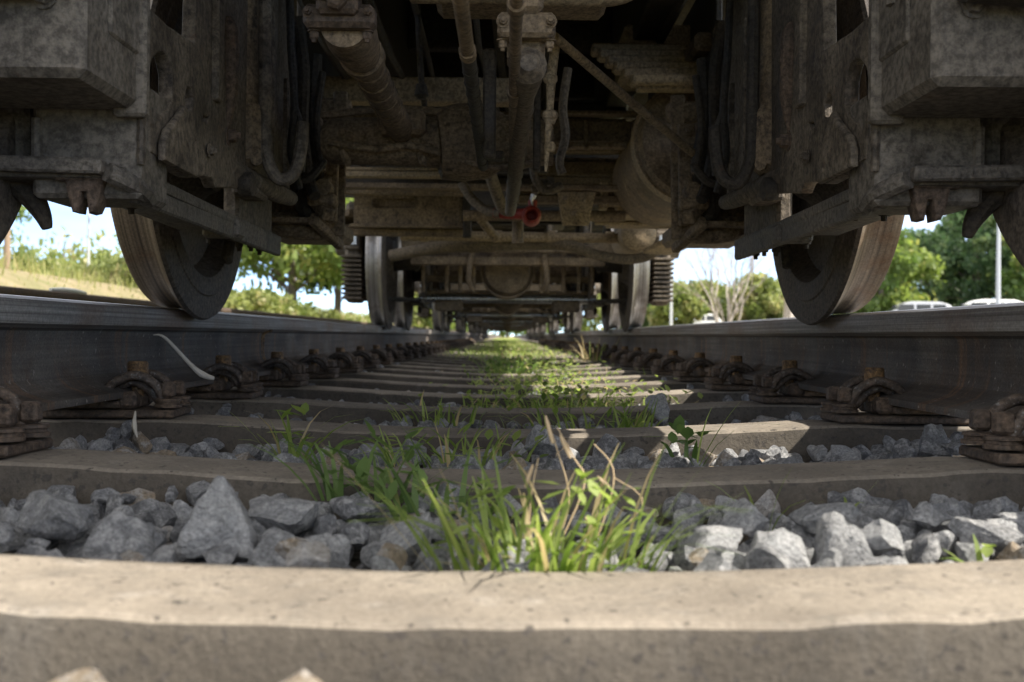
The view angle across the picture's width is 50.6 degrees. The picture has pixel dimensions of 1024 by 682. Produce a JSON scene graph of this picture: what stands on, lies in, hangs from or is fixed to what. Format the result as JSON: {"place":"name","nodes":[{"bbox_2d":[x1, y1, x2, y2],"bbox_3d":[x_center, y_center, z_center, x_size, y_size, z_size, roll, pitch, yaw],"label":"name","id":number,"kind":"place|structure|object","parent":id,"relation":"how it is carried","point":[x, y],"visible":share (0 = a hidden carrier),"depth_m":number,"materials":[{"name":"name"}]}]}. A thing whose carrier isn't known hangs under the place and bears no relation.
{"place":"outdoors","nodes":[
{"label":"outdoors","id":0,"kind":"place"},
{"bbox_2d":[0,268,432,328],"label":"sand path","id":1,"kind":"structure","parent":0,"point":[11,280],"depth_m":19.89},
{"bbox_2d":[431,328,520,339],"bbox_3d":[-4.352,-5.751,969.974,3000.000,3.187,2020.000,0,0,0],"label":"ground","id":2,"kind":"structure","parent":0,"point":[502,337],"depth_m":202.73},
{"bbox_2d":[4,230,10,268],"bbox_3d":[-8.836,-1.562,18.954,0.118,1.000,0.118,0,0,0],"label":"wooden post","id":3,"kind":"object","parent":2,"relation":"on","point":[7,243],"visible":0.45,"depth_m":18.91,"materials":[{"name":"brown wood"}]},
{"bbox_2d":[10,205,32,240],"bbox_3d":[-12.486,-3.107,26.087,1.994,3.885,2.102,0,0,0],"label":"birch tree","id":4,"kind":"object","parent":2,"relation":"on","point":[23,209],"visible":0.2,"depth_m":25.97,"materials":[{"name":"green plant"}]},
{"bbox_2d":[0,247,57,275],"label":"shrub","id":5,"kind":"object","parent":2,"relation":"on","point":[26,251],"visible":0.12,"depth_m":29.83,"materials":[{"name":"green plant"}]},
{"bbox_2d":[50,251,119,278],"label":"shrub","id":6,"kind":"object","parent":2,"relation":"on","point":[104,258],"visible":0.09,"depth_m":29.77,"materials":[{"name":"green plant"}]},
{"bbox_2d":[87,209,89,266],"bbox_3d":[-9.453,-4.838,25.936,1.456,7.330,0.200,0,0,0],"label":"lamp post","id":7,"kind":"object","parent":2,"relation":"on","point":[88,240],"visible":0.12,"depth_m":25.92,"materials":[{"name":"metal"}]},
{"bbox_2d":[75,253,138,287],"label":"shrub","id":8,"kind":"object","parent":2,"relation":"on","point":[118,264],"visible":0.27,"depth_m":25.36,"materials":[{"name":"green plant"}]},
{"bbox_2d":[0,225,238,288],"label":"hedge","id":9,"kind":"object","parent":2,"relation":"on","point":[73,256],"visible":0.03,"depth_m":57.69,"materials":[{"name":"green plant"}]},
{"bbox_2d":[0,246,369,318],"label":"bank grass","id":10,"kind":"structure","parent":2,"relation":"on","point":[79,276],"depth_m":21.69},
{"bbox_2d":[0,286,476,333],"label":"rail","id":11,"kind":"object","parent":2,"relation":"on","point":[9,290],"visible":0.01,"depth_m":7.47,"materials":[{"name":"metal"}]},
{"bbox_2d":[49,287,86,293],"bbox_3d":[-2.770,-0.315,6.738,0.041,0.034,0.407,1,0,8],"label":"pale object","id":12,"kind":"object","parent":11,"relation":"on","point":[70,290],"visible":0.9,"depth_m":6.73,"materials":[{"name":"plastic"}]},
{"bbox_2d":[223,285,309,315],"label":"shrub","id":13,"kind":"object","parent":2,"relation":"on","point":[258,298],"visible":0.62,"depth_m":29.56,"materials":[{"name":"green plant"}]},
{"bbox_2d":[235,197,353,300],"bbox_3d":[-7.436,-3.249,35.778,6.937,5.659,7.586,0,0,-45],"label":"maple tree","id":14,"kind":"object","parent":2,"relation":"on","point":[323,262],"visible":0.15,"depth_m":35.13,"materials":[{"name":"green plant"}]},
{"bbox_2d":[274,291,319,316],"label":"shrub","id":15,"kind":"object","parent":2,"relation":"on","point":[312,311],"visible":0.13,"depth_m":33.13,"materials":[{"name":"green plant"}]},
{"bbox_2d":[282,199,347,313],"bbox_3d":[-6.454,-3.018,40.085,5.396,5.919,4.788,0,0,-27],"label":"maple tree","id":16,"kind":"object","parent":2,"relation":"on","point":[338,300],"visible":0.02,"depth_m":39.86,"materials":[{"name":"green plant"}]},
{"bbox_2d":[315,307,363,321],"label":"shrub","id":17,"kind":"object","parent":2,"relation":"on","point":[334,314],"visible":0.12,"depth_m":36.71,"materials":[{"name":"green plant"}]},
{"bbox_2d":[411,292,432,327],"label":"broadleaf tree","id":18,"kind":"object","parent":2,"relation":"on","point":[417,321],"visible":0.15,"depth_m":78.66,"materials":[{"name":"green plant"}]},
{"bbox_2d":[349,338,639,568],"bbox_3d":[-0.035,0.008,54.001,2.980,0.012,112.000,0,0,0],"label":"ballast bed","id":19,"kind":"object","parent":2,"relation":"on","point":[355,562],"visible":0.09,"depth_m":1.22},
{"bbox_2d":[0,294,500,410],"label":"rail","id":20,"kind":"object","parent":19,"relation":"on","point":[58,353],"visible":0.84,"depth_m":2.10,"materials":[{"name":"metal"}]},
{"bbox_2d":[153,334,213,379],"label":"dry stalk","id":21,"kind":"object","parent":20,"relation":"attached to","point":[198,371],"visible":1,"depth_m":2.13,"materials":[{"name":"plant"}]},
{"bbox_2d":[451,282,560,334],"bbox_3d":[-0.096,-1.917,24.916,2.700,3.545,9.150,0,0,0],"label":"rail vehicle","id":22,"kind":"object","parent":20,"relation":"on","point":[537,329],"visible":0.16,"depth_m":22.47,"materials":[{"name":"paint"}]},
{"bbox_2d":[481,326,532,334],"bbox_3d":[-0.149,-1.970,36.566,2.700,3.545,11.850,0,0,0],"label":"rail vehicle","id":23,"kind":"object","parent":20,"relation":"on","point":[528,332],"visible":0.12,"depth_m":32.77,"materials":[{"name":"paint"}]},
{"bbox_2d":[415,207,603,333],"bbox_3d":[-0.050,-1.869,14.617,2.700,3.545,9.150,0,0,0],"label":"rail vehicle","id":24,"kind":"object","parent":20,"relation":"on","point":[442,321],"visible":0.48,"depth_m":11.78,"materials":[{"name":"paint"}]},
{"bbox_2d":[0,0,1023,331],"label":"rail vehicle","id":25,"kind":"object","parent":20,"relation":"on","point":[820,148],"visible":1,"depth_m":2.12,"materials":[{"name":"metal"}]},
{"bbox_2d":[16,414,971,467],"bbox_3d":[-0.011,0.238,1.976,2.500,0.196,0.190,1,0,0],"label":"sleeper","id":26,"kind":"object","parent":19,"relation":"on","point":[796,436],"visible":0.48,"depth_m":1.89,"materials":[{"name":"concrete"}]},
{"bbox_2d":[43,361,191,417],"bbox_3d":[-0.742,0.086,1.969,0.297,0.099,0.150,0,0,-3],"label":"rail fastening","id":27,"kind":"object","parent":26,"relation":"on","point":[168,397],"visible":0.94,"depth_m":1.92,"materials":[{"name":"metal"}]},
{"bbox_2d":[820,367,968,424],"bbox_3d":[0.723,0.098,1.979,0.297,0.099,0.150,0,-1,1],"label":"rail fastening","id":28,"kind":"object","parent":26,"relation":"on","point":[844,403],"visible":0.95,"depth_m":1.93,"materials":[{"name":"metal"}]},
{"bbox_2d":[318,372,675,385],"bbox_3d":[-0.022,0.227,4.371,2.500,0.196,0.190,0,0,0],"label":"sleeper","id":29,"kind":"object","parent":19,"relation":"on","point":[423,379],"visible":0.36,"depth_m":4.29,"materials":[{"name":"concrete"}]},
{"bbox_2d":[319,347,363,372],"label":"rail fastening","id":30,"kind":"object","parent":29,"relation":"on","point":[344,358],"visible":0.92,"depth_m":4.32,"materials":[{"name":"metal"}]},
{"bbox_2d":[651,350,694,375],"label":"rail fastening","id":31,"kind":"object","parent":29,"relation":"on","point":[671,358],"visible":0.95,"depth_m":4.33,"materials":[{"name":"metal"}]},
{"bbox_2d":[232,385,778,407],"bbox_3d":[-0.016,0.233,3.171,2.500,0.195,0.190,1,0,0],"label":"sleeper","id":32,"kind":"object","parent":19,"relation":"on","point":[345,394],"visible":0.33,"depth_m":3.09,"materials":[{"name":"concrete"}]},
{"bbox_2d":[234,352,308,386],"bbox_3d":[-0.748,0.080,3.166,0.297,0.099,0.150,0,0,-2],"label":"rail fastening","id":33,"kind":"object","parent":32,"relation":"on","point":[281,364],"visible":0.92,"depth_m":3.12,"materials":[{"name":"metal"}]},
{"bbox_2d":[704,356,753,389],"bbox_3d":[0.717,0.093,3.172,0.297,0.099,0.150,0,0,2],"label":"rail fastening","id":34,"kind":"object","parent":32,"relation":"on","point":[733,367],"visible":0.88,"depth_m":3.13,"materials":[{"name":"metal"}]},
{"bbox_2d":[419,356,592,360],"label":"sleeper","id":35,"kind":"object","parent":19,"relation":"on","point":[498,359],"visible":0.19,"depth_m":7.89,"materials":[{"name":"concrete"}]},
{"bbox_2d":[150,397,862,428],"bbox_3d":[-0.014,0.236,2.571,2.500,0.195,0.190,0,0,0],"label":"sleeper","id":36,"kind":"object","parent":19,"relation":"on","point":[689,413],"visible":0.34,"depth_m":2.49,"materials":[{"name":"concrete"}]},
{"bbox_2d":[184,355,263,398],"bbox_3d":[-0.745,0.083,2.565,0.297,0.099,0.150,0,1,-1],"label":"rail fastening","id":37,"kind":"object","parent":36,"relation":"on","point":[226,369],"visible":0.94,"depth_m":2.52,"materials":[{"name":"metal"}]},
{"bbox_2d":[748,360,827,403],"bbox_3d":[0.720,0.096,2.576,0.297,0.099,0.150,0,0,-3],"label":"rail fastening","id":38,"kind":"object","parent":36,"relation":"on","point":[766,387],"visible":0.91,"depth_m":2.52,"materials":[{"name":"metal"}]},
{"bbox_2d":[393,362,619,369],"bbox_3d":[-0.030,0.219,6.171,2.500,0.195,0.190,1,0,0],"label":"sleeper","id":39,"kind":"object","parent":19,"relation":"on","point":[475,367],"visible":0.12,"depth_m":6.09,"materials":[{"name":"concrete"}]},
{"bbox_2d":[380,344,404,361],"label":"rail fastening","id":40,"kind":"object","parent":39,"relation":"on","point":[398,355],"visible":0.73,"depth_m":6.12,"materials":[{"name":"metal"}]},
{"bbox_2d":[609,346,647,363],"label":"rail fastening","id":41,"kind":"object","parent":39,"relation":"on","point":[617,355],"visible":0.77,"depth_m":6.13,"materials":[{"name":"metal"}]},
{"bbox_2d":[403,359,609,365],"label":"sleeper","id":42,"kind":"object","parent":19,"relation":"on","point":[472,364],"visible":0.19,"depth_m":6.69,"materials":[{"name":"concrete"}]},
{"bbox_2d":[393,343,413,359],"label":"rail fastening","id":43,"kind":"object","parent":42,"relation":"on","point":[407,353],"visible":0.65,"depth_m":6.72,"materials":[{"name":"metal"}]},
{"bbox_2d":[600,345,621,360],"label":"rail fastening","id":44,"kind":"object","parent":42,"relation":"on","point":[606,354],"visible":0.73,"depth_m":6.73,"materials":[{"name":"metal"}]},
{"bbox_2d":[413,357,599,363],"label":"sleeper","id":45,"kind":"object","parent":19,"relation":"on","point":[467,361],"visible":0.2,"depth_m":7.29,"materials":[{"name":"concrete"}]},
{"bbox_2d":[427,354,585,359],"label":"sleeper","id":46,"kind":"object","parent":19,"relation":"on","point":[493,358],"visible":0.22,"depth_m":8.49,"materials":[{"name":"concrete"}]},
{"bbox_2d":[282,378,731,394],"bbox_3d":[-0.019,0.230,3.771,2.500,0.195,0.190,0,0,0],"label":"sleeper","id":47,"kind":"object","parent":19,"relation":"on","point":[419,386],"visible":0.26,"depth_m":3.69,"materials":[{"name":"concrete"}]},
{"bbox_2d":[285,349,339,377],"bbox_3d":[-0.750,0.077,3.764,0.297,0.099,0.150,1,0,-4],"label":"rail fastening","id":48,"kind":"object","parent":47,"relation":"on","point":[315,358],"visible":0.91,"depth_m":3.72,"materials":[{"name":"metal"}]},
{"bbox_2d":[673,352,728,381],"bbox_3d":[0.715,0.090,3.773,0.297,0.099,0.150,1,0,1],"label":"rail fastening","id":49,"kind":"object","parent":47,"relation":"on","point":[697,362],"visible":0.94,"depth_m":3.73,"materials":[{"name":"metal"}]},
{"bbox_2d":[362,368,651,378],"bbox_3d":[-0.025,0.225,4.971,2.500,0.195,0.190,1,0,0],"label":"sleeper","id":50,"kind":"object","parent":19,"relation":"on","point":[465,375],"visible":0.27,"depth_m":4.89,"materials":[{"name":"concrete"}]},
{"bbox_2d":[344,346,379,367],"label":"rail fastening","id":51,"kind":"object","parent":50,"relation":"on","point":[368,356],"visible":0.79,"depth_m":4.92,"materials":[{"name":"metal"}]},
{"bbox_2d":[633,348,670,370],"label":"rail fastening","id":52,"kind":"object","parent":50,"relation":"on","point":[650,356],"visible":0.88,"depth_m":4.92,"materials":[{"name":"metal"}]},
{"bbox_2d":[383,364,633,373],"bbox_3d":[-0.027,0.222,5.571,2.500,0.195,0.190,0,0,0],"label":"sleeper","id":53,"kind":"object","parent":19,"relation":"on","point":[461,370],"visible":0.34,"depth_m":5.49,"materials":[{"name":"concrete"}]},
{"bbox_2d":[363,345,393,364],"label":"rail fastening","id":54,"kind":"object","parent":53,"relation":"on","point":[386,357],"visible":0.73,"depth_m":5.52,"materials":[{"name":"metal"}]},
{"bbox_2d":[620,347,650,366],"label":"rail fastening","id":55,"kind":"object","parent":53,"relation":"on","point":[631,355],"visible":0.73,"depth_m":5.53,"materials":[{"name":"metal"}]},
{"bbox_2d":[0,554,1023,681],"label":"sleeper","id":56,"kind":"object","parent":19,"relation":"on","point":[121,621],"visible":0.99,"depth_m":0.66,"materials":[{"name":"concrete"}]},
{"bbox_2d":[0,359,1023,571],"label":"ballast gravel","id":57,"kind":"structure","parent":19,"relation":"on","point":[386,547],"depth_m":1.13,"materials":[{"name":"gravel"}]},
{"bbox_2d":[16,489,94,541],"bbox_3d":[-0.420,0.162,0.999,0.064,0.046,0.069,0,0,0],"label":"stone","id":58,"kind":"object","parent":57,"relation":"on","point":[45,514],"visible":1,"depth_m":0.98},
{"bbox_2d":[51,668,105,681],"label":"stone","id":59,"kind":"object","parent":57,"relation":"on","point":[87,675],"visible":1,"depth_m":0.55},
{"bbox_2d":[82,511,160,558],"bbox_3d":[-0.341,0.172,0.951,0.064,0.044,0.048,0,0,0],"label":"stone","id":60,"kind":"object","parent":57,"relation":"on","point":[119,532],"visible":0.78,"depth_m":0.94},
{"bbox_2d":[177,476,257,558],"bbox_3d":[-0.261,0.157,0.970,0.067,0.071,0.044,0,0,0],"label":"stone","id":61,"kind":"object","parent":57,"relation":"on","point":[219,515],"visible":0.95,"depth_m":0.95,"materials":[{"name":"stone"}]},
{"bbox_2d":[248,496,318,535],"bbox_3d":[-0.224,0.175,1.050,0.069,0.043,0.060,0,0,0],"label":"stone","id":62,"kind":"object","parent":57,"relation":"on","point":[295,516],"visible":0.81,"depth_m":1.04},
{"bbox_2d":[218,402,366,460],"bbox_3d":[-0.315,0.136,1.614,0.210,0.087,0.171,0,0,0],"label":"grass tuft","id":63,"kind":"object","parent":57,"relation":"on","point":[303,409],"visible":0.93,"depth_m":1.61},
{"bbox_2d":[283,669,320,681],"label":"stone","id":64,"kind":"object","parent":57,"relation":"on","point":[302,675],"visible":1,"depth_m":0.56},
{"bbox_2d":[286,541,330,567],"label":"stone","id":65,"kind":"object","parent":57,"relation":"on","point":[315,554],"visible":0.77,"depth_m":0.83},
{"bbox_2d":[329,496,388,522],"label":"stone","id":66,"kind":"object","parent":57,"relation":"on","point":[347,508],"visible":0.85,"depth_m":1.11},
{"bbox_2d":[250,419,507,504],"bbox_3d":[-0.152,0.135,1.256,0.300,0.094,0.184,0,0,-15],"label":"grass tuft","id":67,"kind":"object","parent":57,"relation":"on","point":[337,489],"visible":0.78,"depth_m":1.23,"materials":[{"name":"green plant"}]},
{"bbox_2d":[327,450,509,520],"bbox_3d":[-0.092,0.153,1.145,0.184,0.064,0.172,0,0,-29],"label":"grass tuft","id":68,"kind":"object","parent":57,"relation":"on","point":[411,502],"visible":0.8,"depth_m":1.17,"materials":[{"name":"green plant"}]},
{"bbox_2d":[380,398,490,426],"bbox_3d":[-0.150,0.152,2.400,0.284,0.068,0.186,0,0,0],"label":"grass tuft","id":69,"kind":"object","parent":57,"relation":"on","point":[454,422],"visible":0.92,"depth_m":2.39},
{"bbox_2d":[344,422,548,467],"bbox_3d":[-0.097,0.152,1.629,0.336,0.071,0.248,0,0,0],"label":"grass tuft","id":70,"kind":"object","parent":57,"relation":"on","point":[488,434],"visible":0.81,"depth_m":1.63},
{"bbox_2d":[466,353,556,373],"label":"grass tuft","id":71,"kind":"object","parent":57,"relation":"on","point":[508,365],"visible":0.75,"depth_m":5.19,"materials":[{"name":"green plant"}]},
{"bbox_2d":[524,424,566,455],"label":"stone","id":72,"kind":"object","parent":57,"relation":"on","point":[545,446],"visible":0.74,"depth_m":1.70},
{"bbox_2d":[328,415,783,571],"bbox_3d":[0.020,0.134,0.892,0.371,0.136,0.315,1,0,29],"label":"grass tuft","id":73,"kind":"object","parent":57,"relation":"on","point":[544,543],"visible":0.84,"depth_m":0.88,"materials":[{"name":"plant"}]},
{"bbox_2d":[565,337,619,361],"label":"grass tuft","id":74,"kind":"object","parent":57,"relation":"on","point":[594,359],"visible":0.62,"depth_m":7.25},
{"bbox_2d":[591,394,672,427],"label":"grass tuft","id":75,"kind":"object","parent":57,"relation":"on","point":[640,421],"visible":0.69,"depth_m":2.28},
{"bbox_2d":[645,393,669,421],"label":"stone","id":76,"kind":"object","parent":57,"relation":"on","point":[662,408],"visible":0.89,"depth_m":2.36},
{"bbox_2d":[660,415,712,458],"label":"leafy weed","id":77,"kind":"object","parent":57,"relation":"on","point":[678,427],"visible":0.97,"depth_m":1.71,"materials":[{"name":"green plant"}]},
{"bbox_2d":[684,525,742,555],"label":"stone","id":78,"kind":"object","parent":57,"relation":"on","point":[724,539],"visible":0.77,"depth_m":0.96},
{"bbox_2d":[653,402,776,465],"bbox_3d":[0.311,0.141,1.659,0.219,0.102,0.066,1,0,9],"label":"grass tuft","id":79,"kind":"object","parent":57,"relation":"on","point":[701,440],"visible":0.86,"depth_m":1.66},
{"bbox_2d":[720,498,768,537],"bbox_3d":[0.224,0.169,1.030,0.041,0.034,0.046,0,0,-31],"label":"stone","id":80,"kind":"object","parent":57,"relation":"on","point":[752,521],"visible":0.86,"depth_m":1.02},
{"bbox_2d":[750,528,810,567],"bbox_3d":[0.227,0.181,0.921,0.052,0.043,0.039,0,0,0],"label":"stone","id":81,"kind":"object","parent":57,"relation":"on","point":[789,544],"visible":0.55,"depth_m":0.91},
{"bbox_2d":[788,502,860,533],"bbox_3d":[0.303,0.170,1.042,0.064,0.031,0.047,0,0,0],"label":"stone","id":82,"kind":"object","parent":57,"relation":"on","point":[807,518],"visible":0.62,"depth_m":1.03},
{"bbox_2d":[810,511,873,566],"bbox_3d":[0.286,0.173,0.930,0.055,0.052,0.037,0,0,0],"label":"stone","id":83,"kind":"object","parent":57,"relation":"on","point":[842,535],"visible":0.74,"depth_m":0.92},
{"bbox_2d":[861,518,904,556],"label":"stone","id":84,"kind":"object","parent":57,"relation":"on","point":[882,536],"visible":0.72,"depth_m":0.93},
{"bbox_2d":[912,501,953,532],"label":"stone","id":85,"kind":"object","parent":57,"relation":"on","point":[927,515],"visible":0.88,"depth_m":1.05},
{"bbox_2d":[917,424,952,456],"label":"stone","id":86,"kind":"object","parent":57,"relation":"on","point":[933,438],"visible":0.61,"depth_m":1.65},
{"bbox_2d":[939,534,995,561],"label":"grass tuft","id":87,"kind":"object","parent":57,"relation":"on","point":[986,550],"visible":0.65,"depth_m":0.92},
{"bbox_2d":[941,516,1023,555],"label":"stone","id":88,"kind":"object","parent":57,"relation":"on","point":[998,535],"visible":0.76,"depth_m":0.98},
{"bbox_2d":[0,449,1023,553],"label":"sleeper","id":89,"kind":"object","parent":19,"relation":"on","point":[913,481],"visible":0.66,"depth_m":1.27,"materials":[{"name":"concrete"}]},
{"bbox_2d":[0,386,52,457],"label":"rail fastening","id":90,"kind":"object","parent":89,"relation":"on","point":[26,433],"visible":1,"depth_m":1.36,"materials":[{"name":"metal"}]},
{"bbox_2d":[959,393,1023,465],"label":"rail fastening","id":91,"kind":"object","parent":89,"relation":"on","point":[995,435],"visible":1,"depth_m":1.32,"materials":[{"name":"metal"}]},
{"bbox_2d":[418,338,702,407],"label":"track grass","id":92,"kind":"structure","parent":19,"relation":"on","point":[504,349],"depth_m":3.66,"materials":[{"name":"plant"}]},
{"bbox_2d":[476,393,668,428],"bbox_3d":[0.113,0.153,2.288,0.357,0.080,0.317,1,0,40],"label":"grass tuft","id":93,"kind":"object","parent":19,"relation":"on","point":[555,410],"visible":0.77,"depth_m":2.31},
{"bbox_2d":[514,302,1023,418],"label":"rail","id":94,"kind":"object","parent":19,"relation":"on","point":[961,361],"visible":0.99,"depth_m":2.07,"materials":[{"name":"metal"}]},
{"bbox_2d":[559,294,603,331],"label":"broadleaf tree","id":95,"kind":"object","parent":2,"relation":"on","point":[589,326],"visible":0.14,"depth_m":99.08,"materials":[{"name":"green plant"}]},
{"bbox_2d":[646,278,709,326],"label":"broadleaf tree","id":96,"kind":"object","parent":2,"relation":"on","point":[688,308],"visible":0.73,"depth_m":78.81,"materials":[{"name":"green plant"}]},
{"bbox_2d":[688,278,737,321],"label":"broadleaf tree","id":97,"kind":"object","parent":2,"relation":"on","point":[696,284],"visible":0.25,"depth_m":89.11,"materials":[{"name":"green plant"}]},
{"bbox_2d":[670,248,775,321],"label":"bare tree","id":98,"kind":"object","parent":2,"relation":"on","point":[729,312],"visible":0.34,"depth_m":41.65,"materials":[{"name":"brown plant"}]},
{"bbox_2d":[716,271,783,320],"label":"broadleaf tree","id":99,"kind":"object","parent":2,"relation":"on","point":[767,302],"visible":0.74,"depth_m":83.69,"materials":[{"name":"green plant"}]},
{"bbox_2d":[848,227,946,313],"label":"broadleaf tree","id":100,"kind":"object","parent":2,"relation":"on","point":[905,263],"visible":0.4,"depth_m":60.61,"materials":[{"name":"green plant"}]},
{"bbox_2d":[887,225,972,306],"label":"broadleaf tree","id":101,"kind":"object","parent":2,"relation":"on","point":[929,240],"visible":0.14,"depth_m":69.02,"materials":[{"name":"green plant"}]},
{"bbox_2d":[918,215,965,305],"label":"tree","id":102,"kind":"object","parent":2,"relation":"on","point":[945,230],"visible":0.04,"depth_m":79.64,"materials":[{"name":"green plant"}]},
{"bbox_2d":[919,209,1019,303],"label":"broadleaf tree","id":103,"kind":"object","parent":2,"relation":"on","point":[953,256],"visible":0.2,"depth_m":65.62,"materials":[{"name":"green plant"}]},
{"bbox_2d":[962,214,1023,300],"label":"broadleaf tree","id":104,"kind":"object","parent":2,"relation":"on","point":[985,240],"visible":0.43,"depth_m":62.20,"materials":[{"name":"green plant"}]},
{"bbox_2d":[996,225,1000,303],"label":"lamp post","id":105,"kind":"object","parent":2,"relation":"on","point":[998,278],"visible":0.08,"depth_m":48.02,"materials":[{"name":"metal"}]},
{"bbox_2d":[1001,234,1023,301],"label":"broadleaf tree","id":106,"kind":"object","parent":2,"relation":"on","point":[1011,286],"visible":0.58,"depth_m":58.16,"materials":[{"name":"green plant"}]},
{"bbox_2d":[0,201,993,335],"label":"sky","id":107,"kind":"structure","parent":0,"point":[75,224],"materials":[{"name":"white"}]},
{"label":"car park","id":108,"kind":"structure","parent":0,"visible":0},
{"bbox_2d":[693,314,721,323],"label":"parked car","id":109,"kind":"object","parent":108,"relation":"on","point":[709,318],"visible":0.02,"depth_m":83.21,"materials":[{"name":"white paint"}]},
{"bbox_2d":[887,301,950,310],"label":"parked car","id":110,"kind":"object","parent":108,"relation":"on","point":[910,305],"visible":0.04,"depth_m":55.32,"materials":[{"name":"silver metal"}]},
{"bbox_2d":[960,299,1020,305],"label":"parked car","id":111,"kind":"object","parent":108,"relation":"on","point":[982,302],"visible":0.02,"depth_m":51.37,"materials":[{"name":"white paint"}]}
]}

